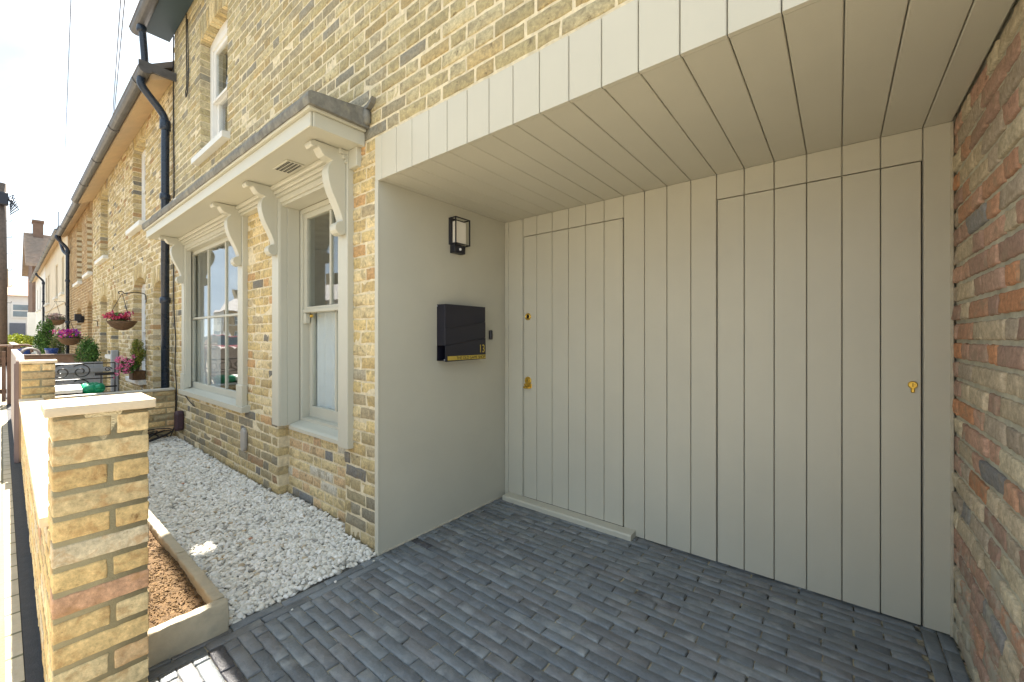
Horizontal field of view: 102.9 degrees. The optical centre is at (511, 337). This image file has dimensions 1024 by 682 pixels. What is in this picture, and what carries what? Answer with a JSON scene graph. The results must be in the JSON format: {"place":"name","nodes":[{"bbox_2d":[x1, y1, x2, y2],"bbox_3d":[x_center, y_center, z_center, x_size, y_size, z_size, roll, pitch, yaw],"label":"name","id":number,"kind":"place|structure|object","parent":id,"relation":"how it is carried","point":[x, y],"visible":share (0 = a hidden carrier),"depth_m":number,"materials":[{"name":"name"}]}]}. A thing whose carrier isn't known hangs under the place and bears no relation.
{"place":"outdoors","nodes":[
{"label":"outdoors","id":0,"kind":"place"},
{"bbox_2d":[0,366,24,681],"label":"pavement","id":1,"kind":"structure","parent":0,"point":[11,660],"depth_m":2.10,"materials":[{"name":"beige concrete"}]},
{"bbox_2d":[0,182,18,365],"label":"telegraph pole","id":2,"kind":"object","parent":1,"relation":"on","point":[4,198],"visible":0.98,"depth_m":17.87,"materials":[{"name":"brown wood"}]},
{"bbox_2d":[6,365,44,681],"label":"pavement edge","id":3,"kind":"object","parent":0,"point":[32,657],"depth_m":2.10,"materials":[{"name":"concrete"}]},
{"bbox_2d":[8,342,19,348],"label":"hedge wall","id":4,"kind":"structure","parent":3,"relation":"on","point":[11,343],"depth_m":15.46,"materials":[{"name":"white"}]},
{"bbox_2d":[0,344,33,403],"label":"timber gate","id":5,"kind":"structure","parent":3,"relation":"on","point":[3,390],"depth_m":7.53,"materials":[{"name":"brown wood"}]},
{"bbox_2d":[17,349,31,354],"bbox_3d":[-12.422,0.770,10.405,0.280,0.940,0.273,0,0,39],"label":"plant pot","id":6,"kind":"object","parent":3,"relation":"on","point":[26,352],"visible":0.2,"depth_m":10.35,"materials":[{"name":"blue ceramic"}]},
{"bbox_2d":[11,347,40,462],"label":"scalloped wall","id":7,"kind":"structure","parent":3,"relation":"on","point":[16,357],"depth_m":4.06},
{"bbox_2d":[24,353,87,383],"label":"boundary wall","id":8,"kind":"structure","parent":3,"relation":"on","point":[64,358],"depth_m":9.19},
{"bbox_2d":[55,384,82,395],"bbox_3d":[-5.449,0.910,4.874,0.560,0.660,0.400,0,0,39],"label":"storage box","id":9,"kind":"object","parent":3,"relation":"on","point":[64,390],"visible":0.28,"depth_m":4.82,"materials":[{"name":"white plastic"}]},
{"bbox_2d":[55,362,116,392],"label":"iron gate","id":10,"kind":"structure","parent":3,"relation":"on","point":[101,374],"depth_m":5.58,"materials":[{"name":"black metal"}]},
{"bbox_2d":[19,359,155,681],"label":"garden wall","id":11,"kind":"structure","parent":3,"relation":"on","point":[85,464],"depth_m":1.29,"materials":[{"name":"yellow brick"}]},
{"bbox_2d":[63,0,71,198],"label":"overhead wire","id":12,"kind":"object","parent":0,"point":[67,87],"visible":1,"depth_m":6.56,"materials":[{"name":"grey metal"}]},
{"bbox_2d":[0,0,172,278],"label":"sky","id":13,"kind":"structure","parent":0,"point":[34,34],"materials":[{"name":"white"}]},
{"bbox_2d":[148,497,971,681],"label":"driveway","id":14,"kind":"structure","parent":0,"point":[499,590],"depth_m":1.76,"materials":[{"name":"grey brick"}]},
{"label":"ground","id":15,"kind":"structure","parent":0,"visible":0},
{"bbox_2d":[7,269,27,348],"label":"white house","id":16,"kind":"structure","parent":15,"relation":"on","point":[17,293],"depth_m":39.61,"materials":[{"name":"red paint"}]},
{"bbox_2d":[9,323,25,348],"bbox_3d":[-47.767,-0.060,39.451,0.090,2.600,1.000,0,0,39],"label":"door","id":17,"kind":"structure","parent":16,"relation":"in","point":[20,328],"depth_m":39.42,"materials":[{"name":"grey paint"}]},
{"bbox_2d":[11,303,27,317],"bbox_3d":[-47.572,-2.560,39.679,0.110,1.400,1.400,0,0,39],"label":"window","id":18,"kind":"structure","parent":16,"relation":"in","point":[18,310],"depth_m":39.50,"materials":[{"name":"grey glass"}]},
{"bbox_2d":[8,333,34,348],"bbox_3d":[-26.895,0.505,22.378,1.752,1.471,1.406,0,0,39],"label":"golden bush","id":19,"kind":"object","parent":15,"relation":"on","point":[20,338],"visible":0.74,"depth_m":22.18,"materials":[{"name":"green plant"}]},
{"bbox_2d":[29,266,44,333],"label":"rendered cottage","id":20,"kind":"structure","parent":15,"relation":"on","point":[34,278],"depth_m":23.45,"materials":[{"name":"paint"}]},
{"bbox_2d":[35,255,51,331],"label":"rendered cottage","id":21,"kind":"structure","parent":15,"relation":"on","point":[46,262],"depth_m":19.34,"materials":[{"name":"paint"}]},
{"bbox_2d":[22,208,66,353],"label":"gabled house","id":22,"kind":"structure","parent":15,"relation":"on","point":[35,242],"depth_m":32.56,"materials":[{"name":"brown tile"}]},
{"bbox_2d":[33,318,55,353],"bbox_3d":[-13.585,0.322,11.841,0.516,1.838,0.509,0,0,10],"label":"climbing shrub","id":23,"kind":"object","parent":15,"relation":"on","point":[41,339],"visible":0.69,"depth_m":11.78,"materials":[{"name":"green plant"}]},
{"bbox_2d":[44,348,58,353],"bbox_3d":[-12.435,0.770,11.029,0.280,0.940,0.273,0,0,39],"label":"plant pot","id":24,"kind":"object","parent":15,"relation":"on","point":[51,350],"visible":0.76,"depth_m":10.95,"materials":[{"name":"blue ceramic"}]},
{"bbox_2d":[42,225,67,353],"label":"rendered cottage","id":25,"kind":"structure","parent":15,"relation":"on","point":[52,248],"depth_m":15.31,"materials":[{"name":"paint"}]},
{"bbox_2d":[44,301,65,325],"bbox_3d":[-15.232,-0.800,13.642,0.525,0.825,0.534,0,0,39],"label":"hanging basket","id":26,"kind":"object","parent":25,"relation":"hanging from","point":[56,318],"visible":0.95,"depth_m":13.56,"materials":[{"name":"brown wicker"}]},
{"bbox_2d":[49,327,66,353],"bbox_3d":[-12.703,0.479,11.387,0.391,1.524,0.358,0,0,9],"label":"climbing shrub","id":27,"kind":"object","parent":15,"relation":"on","point":[55,343],"visible":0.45,"depth_m":11.40,"materials":[{"name":"green plant"}]},
{"bbox_2d":[55,201,92,353],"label":"brick cottage","id":28,"kind":"structure","parent":15,"relation":"on","point":[76,226],"depth_m":11.36,"materials":[{"name":"brick"}]},
{"bbox_2d":[74,314,83,322],"bbox_3d":[-11.293,-0.490,10.660,0.282,0.220,0.148,0,0,60],"label":"security light","id":29,"kind":"object","parent":28,"relation":"attached to","point":[78,317],"visible":0.89,"depth_m":10.58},
{"bbox_2d":[55,350,118,393],"bbox_3d":[-7.598,0.740,7.135,0.100,1.000,1.045,0,0,39],"label":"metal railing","id":30,"kind":"object","parent":15,"relation":"on","point":[96,368],"visible":0.37,"depth_m":7.21,"materials":[{"name":"grey metal"}]},
{"bbox_2d":[73,334,103,376],"bbox_3d":[-8.655,0.583,8.359,0.424,1.315,0.560,0,0,-15],"label":"evergreen bush","id":31,"kind":"object","parent":15,"relation":"on","point":[89,351],"visible":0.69,"depth_m":8.29,"materials":[{"name":"green plant"}]},
{"bbox_2d":[81,382,105,393],"bbox_3d":[-5.258,0.905,5.116,0.425,0.670,0.212,0,0,39],"label":"green bag","id":32,"kind":"object","parent":15,"relation":"on","point":[92,387],"visible":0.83,"depth_m":5.01,"materials":[{"name":"plastic"}]},
{"bbox_2d":[71,59,176,391],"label":"brick cottage","id":33,"kind":"structure","parent":15,"relation":"on","point":[125,185],"depth_m":6.53,"materials":[{"name":"brick"}]},
{"bbox_2d":[49,319,97,344],"bbox_3d":[-9.555,-0.106,8.890,0.431,0.573,0.628,0,0,7],"label":"hanging basket","id":34,"kind":"object","parent":33,"relation":"hanging from","point":[73,336],"visible":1,"depth_m":8.77,"materials":[{"name":"brown wicker"}]},
{"bbox_2d":[112,0,120,114],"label":"overhead wire","id":35,"kind":"object","parent":33,"relation":"attached to","point":[116,54],"visible":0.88,"depth_m":4.68,"materials":[{"name":"grey metal"}]},
{"bbox_2d":[114,0,124,110],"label":"overhead wire","id":36,"kind":"object","parent":33,"relation":"attached to","point":[119,52],"visible":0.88,"depth_m":4.64,"materials":[{"name":"grey metal"}]},
{"bbox_2d":[102,291,146,329],"bbox_3d":[-5.605,-0.380,5.863,0.336,0.565,0.434,0,0,1],"label":"hanging basket","id":37,"kind":"object","parent":33,"relation":"hanging from","point":[118,321],"visible":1,"depth_m":5.79,"materials":[{"name":"brown wicker"}]},
{"bbox_2d":[113,354,145,379],"bbox_3d":[-5.624,0.443,5.984,0.518,0.382,0.365,0,0,39],"label":"flower trough","id":38,"kind":"object","parent":33,"relation":"on","point":[126,365],"visible":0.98,"depth_m":5.94,"materials":[{"name":"brown wicker"}]},
{"bbox_2d":[130,338,145,370],"bbox_3d":[-5.556,0.317,6.085,0.198,0.608,0.208,0,0,-23],"label":"conifer","id":39,"kind":"object","parent":38,"relation":"in","point":[139,353],"visible":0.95,"depth_m":6.06,"materials":[{"name":"green plant"}]},
{"bbox_2d":[142,150,145,220],"bbox_3d":[-5.785,-2.401,6.558,0.908,1.322,0.100,0,0,39],"label":"window","id":40,"kind":"structure","parent":33,"relation":"in","point":[143,154],"depth_m":6.77,"materials":[{"name":"white paint"}]},
{"bbox_2d":[142,284,145,374],"bbox_3d":[-5.785,-0.113,6.558,0.908,1.506,0.100,0,0,39],"label":"window","id":41,"kind":"structure","parent":33,"relation":"in","point":[144,286],"depth_m":6.77,"materials":[{"name":"white paint"}]},
{"bbox_2d":[148,436,376,626],"bbox_3d":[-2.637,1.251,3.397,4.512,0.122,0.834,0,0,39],"label":"gravel","id":42,"kind":"structure","parent":15,"relation":"on","point":[252,546],"depth_m":2.58,"materials":[{"name":"white gravel"}]},
{"bbox_2d":[55,387,174,438],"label":"side garden wall","id":43,"kind":"structure","parent":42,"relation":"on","point":[161,414],"depth_m":4.94,"materials":[{"name":"yellow brick"}]},
{"bbox_2d":[148,428,172,441],"bbox_3d":[-4.200,1.142,4.707,0.296,0.106,0.472,0,0,39],"label":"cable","id":44,"kind":"object","parent":42,"relation":"on","point":[155,433],"visible":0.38,"depth_m":4.80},
{"bbox_2d":[148,509,228,667],"bbox_3d":[-2.981,1.202,2.927,4.287,0.181,0.365,0,0,39],"label":"planter","id":45,"kind":"object","parent":42,"relation":"on","point":[188,607],"visible":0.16,"depth_m":1.77,"materials":[{"name":"grey stone"}]},
{"bbox_2d":[129,0,1023,681],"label":"terraced house","id":46,"kind":"structure","parent":15,"relation":"on","point":[741,282],"depth_m":2.18,"materials":[{"name":"brick"}]},
{"bbox_2d":[170,35,176,436],"bbox_3d":[-4.156,-1.278,5.028,0.064,4.964,0.214,0,0,-32],"label":"cable","id":47,"kind":"object","parent":46,"relation":"attached to","point":[173,264],"visible":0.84,"depth_m":5.08,"materials":[{"name":"black plastic"}]},
{"bbox_2d":[185,13,188,96],"bbox_3d":[-3.753,-3.265,4.713,0.120,0.990,0.019,0,0,39],"label":"cable","id":48,"kind":"object","parent":46,"relation":"hanging from","point":[187,52],"visible":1,"depth_m":4.69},
{"bbox_2d":[191,20,229,165],"bbox_3d":[-3.021,-2.573,4.227,1.000,1.386,0.255,0,0,39],"label":"window","id":49,"kind":"structure","parent":46,"relation":"in","point":[218,96],"depth_m":4.46,"materials":[{"name":"white paint"}]},
{"bbox_2d":[178,235,249,412],"bbox_3d":[-3.056,-0.180,4.216,2.020,1.670,0.187,0,0,39],"label":"window","id":50,"kind":"structure","parent":46,"relation":"in","point":[225,397],"depth_m":4.43,"materials":[{"name":"paint"}]},
{"bbox_2d":[289,199,337,443],"bbox_3d":[-1.321,-0.145,2.940,0.866,1.700,0.184,0,0,39],"label":"window","id":51,"kind":"structure","parent":46,"relation":"in","point":[319,422],"depth_m":3.18,"materials":[{"name":"paint"}]},
{"bbox_2d":[449,216,469,254],"bbox_3d":[-0.356,-0.684,2.772,0.070,0.235,0.137,0,0,39],"label":"wall light","id":52,"kind":"object","parent":46,"relation":"attached to","point":[457,235],"visible":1,"depth_m":2.75,"materials":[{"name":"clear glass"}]},
{"bbox_2d":[437,304,485,361],"bbox_3d":[-0.338,-0.028,2.779,0.089,0.371,0.389,0,0,39],"label":"letterbox","id":53,"kind":"object","parent":46,"relation":"attached to","point":[460,332],"visible":1,"depth_m":2.71,"materials":[{"name":"black metal"}]},
{"bbox_2d":[489,330,492,339],"bbox_3d":[-0.158,-0.017,3.056,0.024,0.070,0.030,0,0,39],"label":"doorbell","id":54,"kind":"object","parent":46,"relation":"attached to","point":[490,334],"visible":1,"depth_m":3.04,"materials":[{"name":"black plastic"}]},
{"bbox_2d":[523,219,623,525],"bbox_3d":[0.391,0.223,2.829,0.785,1.950,0.048,0,0,39],"label":"door","id":55,"kind":"structure","parent":46,"relation":"in","point":[573,386],"depth_m":2.80,"materials":[{"name":"beige paint"}]},
{"bbox_2d":[718,162,920,624],"bbox_3d":[1.444,0.241,2.000,0.796,1.986,0.027,0,0,39],"label":"door","id":56,"kind":"structure","parent":46,"relation":"in","point":[827,232],"depth_m":1.95,"materials":[{"name":"beige paint"}]}
]}

